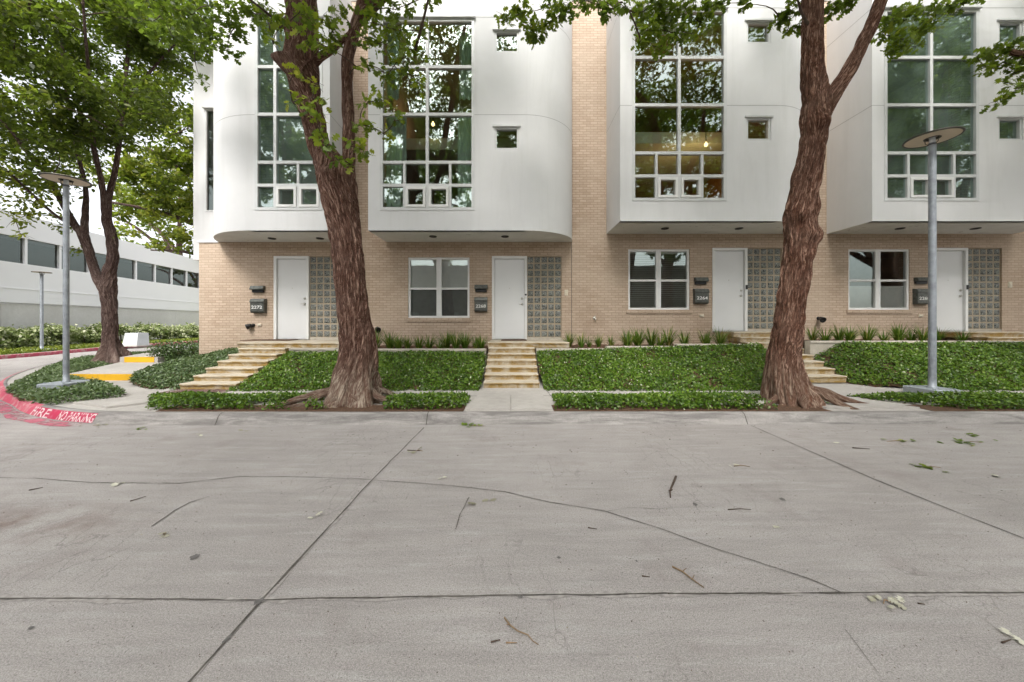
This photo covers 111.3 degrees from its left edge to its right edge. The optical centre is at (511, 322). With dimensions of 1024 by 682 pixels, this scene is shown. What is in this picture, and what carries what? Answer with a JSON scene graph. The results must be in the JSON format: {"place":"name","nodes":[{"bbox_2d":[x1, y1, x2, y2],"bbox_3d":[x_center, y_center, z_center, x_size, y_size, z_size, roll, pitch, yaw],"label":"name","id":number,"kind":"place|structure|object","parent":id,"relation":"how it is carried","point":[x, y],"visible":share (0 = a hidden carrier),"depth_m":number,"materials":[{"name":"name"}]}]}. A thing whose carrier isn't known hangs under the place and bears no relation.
{"place":"outdoors","nodes":[
{"label":"outdoors","id":0,"kind":"place"},
{"bbox_2d":[0,337,198,354],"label":"lawn","id":1,"kind":"structure","parent":0,"point":[71,349],"depth_m":16.73,"materials":[{"name":"green plant"}]},
{"bbox_2d":[31,271,56,351],"bbox_3d":[-21.900,-0.463,16.300,0.609,3.787,0.609,0,0,0],"label":"lamp post","id":2,"kind":"object","parent":1,"relation":"on","point":[41,309],"visible":0.9,"depth_m":16.26,"materials":[{"name":"metal"}]},
{"bbox_2d":[0,321,198,347],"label":"hedge","id":3,"kind":"object","parent":1,"relation":"on","point":[13,337],"visible":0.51,"depth_m":19.89,"materials":[{"name":"green plant"}]},
{"bbox_2d":[0,209,198,347],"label":"office building","id":4,"kind":"structure","parent":1,"relation":"on","point":[157,287],"depth_m":22.29,"materials":[{"name":"paint"}]},
{"bbox_2d":[67,70,192,258],"bbox_3d":[-16.788,-5.691,18.534,10.977,14.384,6.065,0,0,0],"label":"shade tree","id":5,"kind":"object","parent":1,"relation":"on","point":[178,163],"visible":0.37,"depth_m":17.68,"materials":[{"name":"green plant"}]},
{"bbox_2d":[98,160,194,276],"bbox_3d":[-30.662,-6.122,33.007,10.738,15.356,11.206,0,0,-42],"label":"shade tree","id":6,"kind":"object","parent":1,"relation":"on","point":[159,228],"visible":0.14,"depth_m":31.10,"materials":[{"name":"green plant"}]},
{"bbox_2d":[0,0,212,257],"label":"sky","id":7,"kind":"structure","parent":0,"point":[95,223],"materials":[{"name":"white"}]},
{"bbox_2d":[193,0,368,353],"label":"row house","id":8,"kind":"structure","parent":0,"point":[255,186],"depth_m":10.30,"materials":[{"name":"paint"}]},
{"bbox_2d":[202,106,212,211],"bbox_3d":[-9.875,-5.340,11.530,0.491,3.418,0.240,0,0,0],"label":"side window frame","id":9,"kind":"structure","parent":8,"relation":"in","point":[208,109],"depth_m":11.56,"materials":[{"name":"metal"}]},
{"bbox_2d":[249,286,264,292],"bbox_3d":[-7.446,-0.969,10.232,0.379,0.189,0.135,0,0,0],"label":"wall light","id":10,"kind":"object","parent":8,"relation":"attached to","point":[257,289],"visible":1,"depth_m":10.20,"materials":[{"name":"grey metal"}]},
{"bbox_2d":[249,299,266,312],"bbox_3d":[-7.410,-0.486,10.221,0.404,0.421,0.158,0,0,0],"label":"mailbox","id":11,"kind":"object","parent":8,"relation":"attached to","point":[258,305],"visible":1,"depth_m":10.16,"materials":[{"name":"grey metal"}]},
{"bbox_2d":[253,15,322,209],"bbox_3d":[-5.741,-5.367,9.005,1.796,4.974,0.150,0,0,0],"label":"window frame","id":12,"kind":"structure","parent":8,"relation":"in","point":[298,188],"depth_m":8.99,"materials":[{"name":"metal"}]},
{"bbox_2d":[278,259,305,338],"bbox_3d":[-6.489,-0.687,10.335,0.868,2.354,0.110,0,0,0],"label":"door","id":13,"kind":"structure","parent":8,"relation":"in","point":[291,272],"depth_m":10.34,"materials":[{"name":"white paint"}]},
{"bbox_2d":[368,0,587,358],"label":"row house","id":14,"kind":"structure","parent":0,"point":[525,107],"depth_m":10.23,"materials":[{"name":"paint"}]},
{"bbox_2d":[387,30,398,99],"bbox_3d":[-3.176,-6.875,9.349,0.334,1.850,0.092,0,0,0],"label":"curtain","id":15,"kind":"object","parent":14,"relation":"hanging from","point":[394,93],"visible":0.52,"depth_m":9.35,"materials":[{"name":"green fabric"}]},
{"bbox_2d":[387,196,400,206],"bbox_3d":[-3.099,-3.120,9.200,0.366,0.391,0.060,0,0,0],"label":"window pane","id":16,"kind":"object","parent":14,"relation":"in","point":[390,200],"visible":0.7,"depth_m":9.17,"materials":[{"name":"glass"}]},
{"bbox_2d":[386,117,406,206],"bbox_3d":[-3.073,-4.090,9.336,0.540,2.920,0.088,0,0,0],"label":"curtain","id":17,"kind":"object","parent":14,"relation":"hanging from","point":[396,150],"visible":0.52,"depth_m":9.33,"materials":[{"name":"fabric"}]},
{"bbox_2d":[380,15,475,209],"bbox_3d":[-2.179,-5.367,9.005,2.490,4.974,0.150,0,0,0],"label":"window frame","id":18,"kind":"structure","parent":14,"relation":"in","point":[427,188],"depth_m":8.99,"materials":[{"name":"metal"}]},
{"bbox_2d":[408,258,468,317],"bbox_3d":[-2.156,-1.020,10.375,1.806,1.781,0.090,0,0,0],"label":"window frame","id":19,"kind":"structure","parent":14,"relation":"in","point":[438,288],"depth_m":10.33,"materials":[{"name":"white paint"}]},
{"bbox_2d":[411,260,467,287],"bbox_3d":[-2.156,-1.446,10.440,1.710,0.835,0.050,0,0,0],"label":"window blind","id":20,"kind":"object","parent":14,"relation":"attached to","point":[454,273],"depth_m":10.44,"materials":[{"name":"grey fabric"}]},
{"bbox_2d":[458,117,471,206],"bbox_3d":[-1.215,-4.090,9.341,0.450,2.920,0.081,0,0,0],"label":"curtain","id":21,"kind":"object","parent":14,"relation":"hanging from","point":[464,153],"visible":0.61,"depth_m":9.35,"materials":[{"name":"green fabric"}]},
{"bbox_2d":[459,30,471,100],"bbox_3d":[-1.202,-6.875,9.350,0.424,1.850,0.095,0,0,0],"label":"curtain","id":22,"kind":"object","parent":14,"relation":"hanging from","point":[465,58],"visible":0.77,"depth_m":9.35,"materials":[{"name":"green fabric"}]},
{"bbox_2d":[474,297,487,311],"bbox_3d":[-0.907,-0.522,10.221,0.375,0.435,0.158,0,0,0],"label":"mailbox","id":23,"kind":"object","parent":14,"relation":"attached to","point":[480,304],"visible":1,"depth_m":10.16,"materials":[{"name":"grey metal"}]},
{"bbox_2d":[492,27,520,52],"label":"small window frame","id":24,"kind":"structure","parent":14,"relation":"in","point":[510,31],"depth_m":9.02,"materials":[{"name":"metal"}]},
{"bbox_2d":[492,124,520,149],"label":"small window frame","id":25,"kind":"structure","parent":14,"relation":"in","point":[498,127],"depth_m":9.02,"materials":[{"name":"metal"}]},
{"bbox_2d":[495,259,523,338],"bbox_3d":[-0.074,-0.687,10.335,0.868,2.354,0.110,0,0,0],"label":"door","id":26,"kind":"structure","parent":14,"relation":"in","point":[509,273],"depth_m":10.34,"materials":[{"name":"white paint"}]},
{"bbox_2d":[0,345,1023,681],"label":"road","id":27,"kind":"structure","parent":0,"point":[82,543],"depth_m":2.28,"materials":[{"name":"concrete"}]},
{"bbox_2d":[0,347,1023,425],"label":"kerb","id":28,"kind":"structure","parent":27,"relation":"on","point":[49,412],"depth_m":5.18,"materials":[{"name":"concrete"}]},
{"bbox_2d":[2,425,1023,681],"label":"debris","id":29,"kind":"object","parent":27,"relation":"on","point":[584,533],"visible":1,"depth_m":2.25,"materials":[{"name":"brown plant"}]},
{"bbox_2d":[883,595,906,609],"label":"dried leaves","id":30,"kind":"object","parent":27,"relation":"on","point":[891,599],"visible":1,"depth_m":1.86,"materials":[{"name":"beige plant"}]},
{"bbox_2d":[7,350,1023,411],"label":"sidewalk","id":31,"kind":"structure","parent":0,"point":[843,389],"depth_m":6.84,"materials":[{"name":"concrete"}]},
{"bbox_2d":[36,172,92,389],"bbox_3d":[-8.980,-0.754,7.050,0.680,4.288,0.680,0,0,0],"label":"lamp post","id":32,"kind":"object","parent":31,"relation":"on","point":[66,181],"visible":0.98,"depth_m":7.02,"materials":[{"name":"metal"}]},
{"bbox_2d":[5,351,150,404],"bbox_3d":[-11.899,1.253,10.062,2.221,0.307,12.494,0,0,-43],"label":"ground cover","id":33,"kind":"object","parent":31,"relation":"on","point":[94,388],"visible":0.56,"depth_m":6.66,"materials":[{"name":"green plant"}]},
{"bbox_2d":[0,0,212,364],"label":"street tree","id":34,"kind":"object","parent":33,"relation":"on","point":[68,68],"visible":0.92,"depth_m":10.46,"materials":[{"name":"green plant"}]},
{"bbox_2d":[73,396,148,408],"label":"paving slab","id":35,"kind":"structure","parent":31,"relation":"on","point":[120,402],"depth_m":5.77,"materials":[{"name":"concrete"}]},
{"bbox_2d":[70,348,187,379],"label":"raised walk","id":36,"kind":"structure","parent":31,"relation":"on","point":[125,367],"depth_m":9.20,"materials":[{"name":"concrete"}]},
{"bbox_2d":[144,338,198,360],"bbox_3d":[-10.549,0.948,11.319,1.560,0.892,1.616,0,0,0],"label":"juniper bush","id":37,"kind":"object","parent":31,"relation":"on","point":[174,352],"visible":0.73,"depth_m":10.92,"materials":[{"name":"green plant"}]},
{"bbox_2d":[128,347,238,389],"bbox_3d":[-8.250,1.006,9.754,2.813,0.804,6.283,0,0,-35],"label":"ground cover","id":38,"kind":"object","parent":31,"relation":"on","point":[180,365],"visible":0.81,"depth_m":7.96,"materials":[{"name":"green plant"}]},
{"bbox_2d":[161,389,228,392],"bbox_3d":[-6.150,1.351,6.850,1.260,0.019,1.260,0,0,0],"label":"slab","id":39,"kind":"object","parent":31,"relation":"on","point":[205,390],"visible":0.2,"depth_m":6.92,"materials":[{"name":"concrete"}]},
{"bbox_2d":[179,340,338,389],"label":"front stairs","id":40,"kind":"structure","parent":31,"relation":"on","point":[249,359],"depth_m":7.93,"materials":[{"name":"stone"}]},
{"bbox_2d":[240,339,297,340],"bbox_3d":[-6.901,0.505,9.970,1.324,0.017,0.500,0,0,0],"label":"landing","id":41,"kind":"object","parent":40,"relation":"on","point":[269,340],"visible":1,"depth_m":9.79,"materials":[{"name":"concrete"}]},
{"bbox_2d":[145,390,470,409],"bbox_3d":[-3.524,1.250,5.919,5.663,0.319,1.190,0,0,0],"label":"ground cover","id":42,"kind":"object","parent":31,"relation":"on","point":[197,398],"visible":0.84,"depth_m":5.55,"materials":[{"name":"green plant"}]},
{"bbox_2d":[115,0,441,407],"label":"street tree","id":43,"kind":"object","parent":42,"relation":"on","point":[298,60],"visible":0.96,"depth_m":5.78,"materials":[{"name":"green plant"}]},
{"bbox_2d":[289,348,338,353],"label":"planter wall","id":44,"kind":"structure","parent":31,"relation":"on","point":[311,349],"depth_m":8.63,"materials":[{"name":"concrete"}]},
{"bbox_2d":[226,349,486,391],"bbox_3d":[-3.121,1.032,7.734,5.067,0.766,1.871,0,0,0],"label":"ground cover","id":45,"kind":"object","parent":31,"relation":"on","point":[317,365],"visible":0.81,"depth_m":7.57,"materials":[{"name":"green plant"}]},
{"bbox_2d":[336,348,486,376],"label":"planter wall","id":46,"kind":"structure","parent":31,"relation":"on","point":[439,349],"depth_m":8.63,"materials":[{"name":"stone"}]},
{"bbox_2d":[378,345,487,348],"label":"mulch","id":47,"kind":"object","parent":46,"relation":"in","point":[433,347],"visible":0.28,"depth_m":9.76,"materials":[{"name":"soil"}]},
{"bbox_2d":[380,330,402,348],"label":"grass clump","id":48,"kind":"object","parent":47,"relation":"on","point":[387,341],"visible":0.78,"depth_m":9.24,"materials":[{"name":"green plant"}]},
{"bbox_2d":[390,333,409,348],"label":"grass clump","id":49,"kind":"object","parent":47,"relation":"on","point":[397,344],"visible":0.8,"depth_m":9.08,"materials":[{"name":"green plant"}]},
{"bbox_2d":[446,330,465,348],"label":"grass clump","id":50,"kind":"object","parent":47,"relation":"on","point":[455,343],"visible":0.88,"depth_m":9.05,"materials":[{"name":"green plant"}]},
{"bbox_2d":[453,330,473,348],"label":"grass clump","id":51,"kind":"object","parent":47,"relation":"on","point":[466,343],"visible":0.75,"depth_m":9.17,"materials":[{"name":"green plant"}]},
{"bbox_2d":[465,395,509,410],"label":"paving slab","id":52,"kind":"structure","parent":31,"relation":"on","point":[490,403],"depth_m":5.70,"materials":[{"name":"concrete"}]},
{"bbox_2d":[483,340,568,387],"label":"front stairs","id":53,"kind":"structure","parent":31,"relation":"on","point":[511,364],"depth_m":8.11,"materials":[{"name":"stone"}]},
{"bbox_2d":[511,395,551,410],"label":"paving slab","id":54,"kind":"structure","parent":31,"relation":"on","point":[529,403],"depth_m":5.70,"materials":[{"name":"concrete"}]},
{"bbox_2d":[536,348,603,376],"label":"planter wall","id":55,"kind":"structure","parent":31,"relation":"on","point":[537,349],"depth_m":8.67,"materials":[{"name":"concrete"}]},
{"bbox_2d":[155,405,1023,411],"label":"soil","id":56,"kind":"structure","parent":31,"relation":"on","point":[375,408],"depth_m":5.40,"materials":[{"name":"brown soil"}]},
{"bbox_2d":[536,342,766,391],"bbox_3d":[3.358,0.944,7.737,5.556,0.929,1.882,0,0,0],"label":"ground cover","id":57,"kind":"object","parent":31,"relation":"on","point":[755,376],"visible":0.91,"depth_m":7.65,"materials":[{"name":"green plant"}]},
{"bbox_2d":[551,390,779,409],"bbox_3d":[2.585,1.250,5.919,3.890,0.318,1.182,0,0,0],"label":"ground cover","id":58,"kind":"object","parent":31,"relation":"on","point":[686,398],"visible":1,"depth_m":5.54,"materials":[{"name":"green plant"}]},
{"bbox_2d":[494,0,985,409],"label":"street tree","id":59,"kind":"object","parent":58,"relation":"on","point":[786,380],"visible":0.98,"depth_m":5.85,"materials":[{"name":"brown plant"}]},
{"bbox_2d":[588,0,807,353],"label":"row house","id":60,"kind":"structure","parent":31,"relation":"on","point":[726,86],"depth_m":10.30,"materials":[{"name":"paint"}]},
{"bbox_2d":[630,252,685,293],"bbox_3d":[4.324,-1.258,10.450,1.710,1.691,0.050,0,0,0],"label":"window blind","id":61,"kind":"object","parent":60,"relation":"attached to","point":[654,264],"depth_m":10.43,"materials":[{"name":"white plastic"}]},
{"bbox_2d":[628,249,688,309],"bbox_3d":[4.324,-1.260,10.375,1.806,1.781,0.090,0,0,0],"label":"window frame","id":62,"kind":"structure","parent":60,"relation":"in","point":[657,280],"depth_m":10.33,"materials":[{"name":"white paint"}]},
{"bbox_2d":[631,5,728,200],"bbox_3d":[4.301,-5.607,9.005,2.490,4.974,0.150,0,0,0],"label":"window frame","id":63,"kind":"structure","parent":60,"relation":"in","point":[678,178],"depth_m":8.99,"materials":[{"name":"metal"}]},
{"bbox_2d":[693,289,709,303],"bbox_3d":[5.523,-0.762,10.221,0.404,0.450,0.158,0,0,0],"label":"mailbox","id":64,"kind":"object","parent":60,"relation":"attached to","point":[700,296],"visible":1,"depth_m":10.16,"materials":[{"name":"grey metal"}]},
{"bbox_2d":[694,277,708,284],"bbox_3d":[5.537,-1.209,10.232,0.379,0.204,0.135,0,0,0],"label":"wall light","id":65,"kind":"object","parent":60,"relation":"attached to","point":[701,280],"visible":1,"depth_m":10.24,"materials":[{"name":"grey metal"}]},
{"bbox_2d":[715,251,742,330],"bbox_3d":[6.406,-0.927,10.335,0.868,2.354,0.110,0,0,0],"label":"door","id":66,"kind":"structure","parent":60,"relation":"in","point":[728,264],"depth_m":10.34,"materials":[{"name":"white paint"}]},
{"bbox_2d":[745,18,773,42],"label":"small window frame","id":67,"kind":"structure","parent":60,"relation":"in","point":[750,22],"depth_m":9.02,"materials":[{"name":"metal"}]},
{"bbox_2d":[745,115,773,139],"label":"small window frame","id":68,"kind":"structure","parent":60,"relation":"in","point":[749,118],"depth_m":9.02,"materials":[{"name":"metal"}]},
{"bbox_2d":[720,332,846,382],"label":"front stairs","id":69,"kind":"structure","parent":31,"relation":"on","point":[817,371],"depth_m":8.27,"materials":[{"name":"stone"}]},
{"bbox_2d":[822,399,919,408],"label":"paving slab","id":70,"kind":"structure","parent":31,"relation":"on","point":[872,405],"depth_m":5.49,"materials":[{"name":"concrete"}]},
{"bbox_2d":[805,341,1023,357],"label":"planter wall","id":71,"kind":"structure","parent":31,"relation":"on","point":[814,347],"depth_m":8.69,"materials":[{"name":"stone"}]},
{"bbox_2d":[804,339,956,340],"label":"mulch","id":72,"kind":"object","parent":71,"relation":"in","point":[875,340],"visible":0.26,"depth_m":9.70,"materials":[{"name":"soil"}]},
{"bbox_2d":[805,325,826,340],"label":"grass clump","id":73,"kind":"object","parent":72,"relation":"on","point":[813,337],"visible":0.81,"depth_m":9.22,"materials":[{"name":"green plant"}]},
{"bbox_2d":[812,326,841,340],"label":"grass clump","id":74,"kind":"object","parent":72,"relation":"on","point":[826,338],"visible":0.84,"depth_m":9.02,"materials":[{"name":"green plant"}]},
{"bbox_2d":[827,323,851,340],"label":"grass clump","id":75,"kind":"object","parent":72,"relation":"on","point":[837,337],"visible":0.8,"depth_m":9.14,"materials":[{"name":"green plant"}]},
{"bbox_2d":[833,324,863,340],"bbox_3d":[8.798,0.283,9.036,0.753,0.473,0.753,0,0,7],"label":"grass clump","id":76,"kind":"object","parent":72,"relation":"on","point":[849,336],"visible":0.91,"depth_m":9.01,"materials":[{"name":"green plant"}]},
{"bbox_2d":[857,323,880,340],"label":"grass clump","id":77,"kind":"object","parent":72,"relation":"on","point":[865,336],"visible":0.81,"depth_m":9.06,"materials":[{"name":"green plant"}]},
{"bbox_2d":[880,323,911,340],"bbox_3d":[10.113,0.256,9.161,0.883,0.528,0.715,0,0,-21],"label":"grass clump","id":78,"kind":"object","parent":72,"relation":"on","point":[896,330],"visible":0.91,"depth_m":9.13,"materials":[{"name":"green plant"}]},
{"bbox_2d":[911,323,938,340],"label":"grass clump","id":79,"kind":"object","parent":72,"relation":"on","point":[922,337],"visible":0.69,"depth_m":9.13,"materials":[{"name":"green plant"}]},
{"bbox_2d":[952,329,975,340],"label":"grass clump","id":80,"kind":"object","parent":72,"relation":"on","point":[962,338],"visible":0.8,"depth_m":9.07,"materials":[{"name":"green plant"}]},
{"bbox_2d":[808,0,1023,339],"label":"row house","id":81,"kind":"structure","parent":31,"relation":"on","point":[873,192],"depth_m":10.28,"materials":[{"name":"paint"}]},
{"bbox_2d":[850,286,902,307],"bbox_3d":[10.804,-0.738,10.440,1.710,0.680,0.050,0,0,0],"label":"window blind","id":82,"kind":"object","parent":81,"relation":"attached to","point":[861,296],"depth_m":10.43,"materials":[{"name":"grey fabric"}]},
{"bbox_2d":[848,249,908,309],"bbox_3d":[10.804,-1.260,10.375,1.806,1.781,0.090,0,0,0],"label":"window frame","id":83,"kind":"structure","parent":81,"relation":"in","point":[876,280],"depth_m":10.33,"materials":[{"name":"white paint"}]},
{"bbox_2d":[912,289,927,303],"bbox_3d":[11.974,-0.755,10.221,0.389,0.464,0.158,0,0,0],"label":"mailbox","id":84,"kind":"object","parent":81,"relation":"attached to","point":[919,296],"visible":0.77,"depth_m":10.16,"materials":[{"name":"grey metal"}]},
{"bbox_2d":[914,277,927,283],"bbox_3d":[12.007,-1.217,10.232,0.379,0.189,0.135,0,0,0],"label":"wall light","id":85,"kind":"object","parent":81,"relation":"attached to","point":[920,280],"visible":0.93,"depth_m":10.24,"materials":[{"name":"grey metal"}]},
{"bbox_2d":[884,5,982,200],"bbox_3d":[10.781,-5.607,9.005,2.490,4.974,0.150,0,0,0],"label":"window frame","id":86,"kind":"structure","parent":81,"relation":"in","point":[973,10],"depth_m":8.99,"materials":[{"name":"metal"}]},
{"bbox_2d":[937,251,962,330],"bbox_3d":[12.886,-0.927,10.335,0.868,2.354,0.110,0,0,0],"label":"door","id":87,"kind":"structure","parent":81,"relation":"in","point":[949,263],"depth_m":10.34,"materials":[{"name":"white paint"}]},
{"bbox_2d":[997,18,1023,42],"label":"small window frame","id":88,"kind":"structure","parent":81,"relation":"in","point":[1002,22],"depth_m":9.02,"materials":[{"name":"metal"}]},
{"bbox_2d":[997,115,1023,139],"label":"small window frame","id":89,"kind":"structure","parent":81,"relation":"in","point":[1017,119],"depth_m":9.02,"materials":[{"name":"metal"}]},
{"bbox_2d":[813,340,1023,390],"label":"ground cover","id":90,"kind":"object","parent":31,"relation":"on","point":[890,349],"visible":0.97,"depth_m":7.82,"materials":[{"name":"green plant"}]},
{"bbox_2d":[902,126,965,396],"bbox_3d":[7.830,-1.028,6.520,0.761,4.875,0.761,0,0,0],"label":"lamp post","id":91,"kind":"object","parent":31,"relation":"on","point":[931,139],"visible":0.97,"depth_m":6.49,"materials":[{"name":"metal"}]},
{"bbox_2d":[847,390,1023,409],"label":"ground cover","id":92,"kind":"object","parent":31,"relation":"on","point":[981,399],"visible":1,"depth_m":5.67,"materials":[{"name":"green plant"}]},
{"bbox_2d":[961,36,1023,113],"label":"street tree","id":93,"kind":"object","parent":92,"relation":"on","point":[988,54],"visible":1,"depth_m":6.67,"materials":[{"name":"green plant"}]},
{"bbox_2d":[939,332,1023,340],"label":"front stairs","id":94,"kind":"structure","parent":31,"relation":"on","point":[998,336],"depth_m":9.64,"materials":[{"name":"concrete"}]},
{"bbox_2d":[569,344,673,347],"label":"mulch","id":95,"kind":"object","parent":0,"point":[586,346],"visible":0.25,"depth_m":9.76,"materials":[{"name":"soil"}]},
{"bbox_2d":[614,328,639,345],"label":"grass clump","id":96,"kind":"object","parent":95,"relation":"on","point":[628,340],"visible":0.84,"depth_m":8.99,"materials":[{"name":"green plant"}]},
{"bbox_2d":[626,326,650,345],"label":"grass clump","id":97,"kind":"object","parent":95,"relation":"on","point":[639,341],"visible":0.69,"depth_m":9.31,"materials":[{"name":"green plant"}]},
{"bbox_2d":[638,325,660,345],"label":"grass clump","id":98,"kind":"object","parent":95,"relation":"on","point":[650,340],"visible":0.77,"depth_m":9.33,"materials":[{"name":"green plant"}]},
{"bbox_2d":[654,331,672,345],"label":"grass clump","id":99,"kind":"object","parent":95,"relation":"on","point":[661,343],"visible":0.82,"depth_m":9.09,"materials":[{"name":"green plant"}]},
{"bbox_2d":[657,326,677,345],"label":"grass clump","id":100,"kind":"object","parent":95,"relation":"on","point":[670,340],"visible":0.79,"depth_m":9.25,"materials":[{"name":"green plant"}]},
{"bbox_2d":[676,332,694,343],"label":"grass clump","id":101,"kind":"object","parent":95,"relation":"on","point":[685,339],"visible":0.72,"depth_m":9.03,"materials":[{"name":"green plant"}]},
{"bbox_2d":[697,327,718,343],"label":"grass clump","id":102,"kind":"object","parent":95,"relation":"on","point":[706,340],"visible":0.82,"depth_m":9.04,"materials":[{"name":"green plant"}]},
{"bbox_2d":[707,325,734,343],"bbox_3d":[5.463,0.360,9.143,0.835,0.580,0.719,0,0,3],"label":"grass clump","id":103,"kind":"object","parent":95,"relation":"on","point":[719,340],"visible":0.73,"depth_m":9.11,"materials":[{"name":"green plant"}]},
{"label":"ground","id":104,"kind":"structure","parent":0,"visible":0},
{"bbox_2d":[0,341,197,358],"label":"kerb","id":105,"kind":"structure","parent":104,"relation":"on","point":[9,356],"depth_m":16.12,"materials":[{"name":"concrete"}]},
{"bbox_2d":[122,333,151,346],"bbox_3d":[-21.868,1.010,20.350,1.010,0.780,0.860,0,0,0],"label":"utility box","id":106,"kind":"object","parent":105,"relation":"on","point":[135,339],"visible":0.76,"depth_m":20.10,"materials":[{"name":"paint"}]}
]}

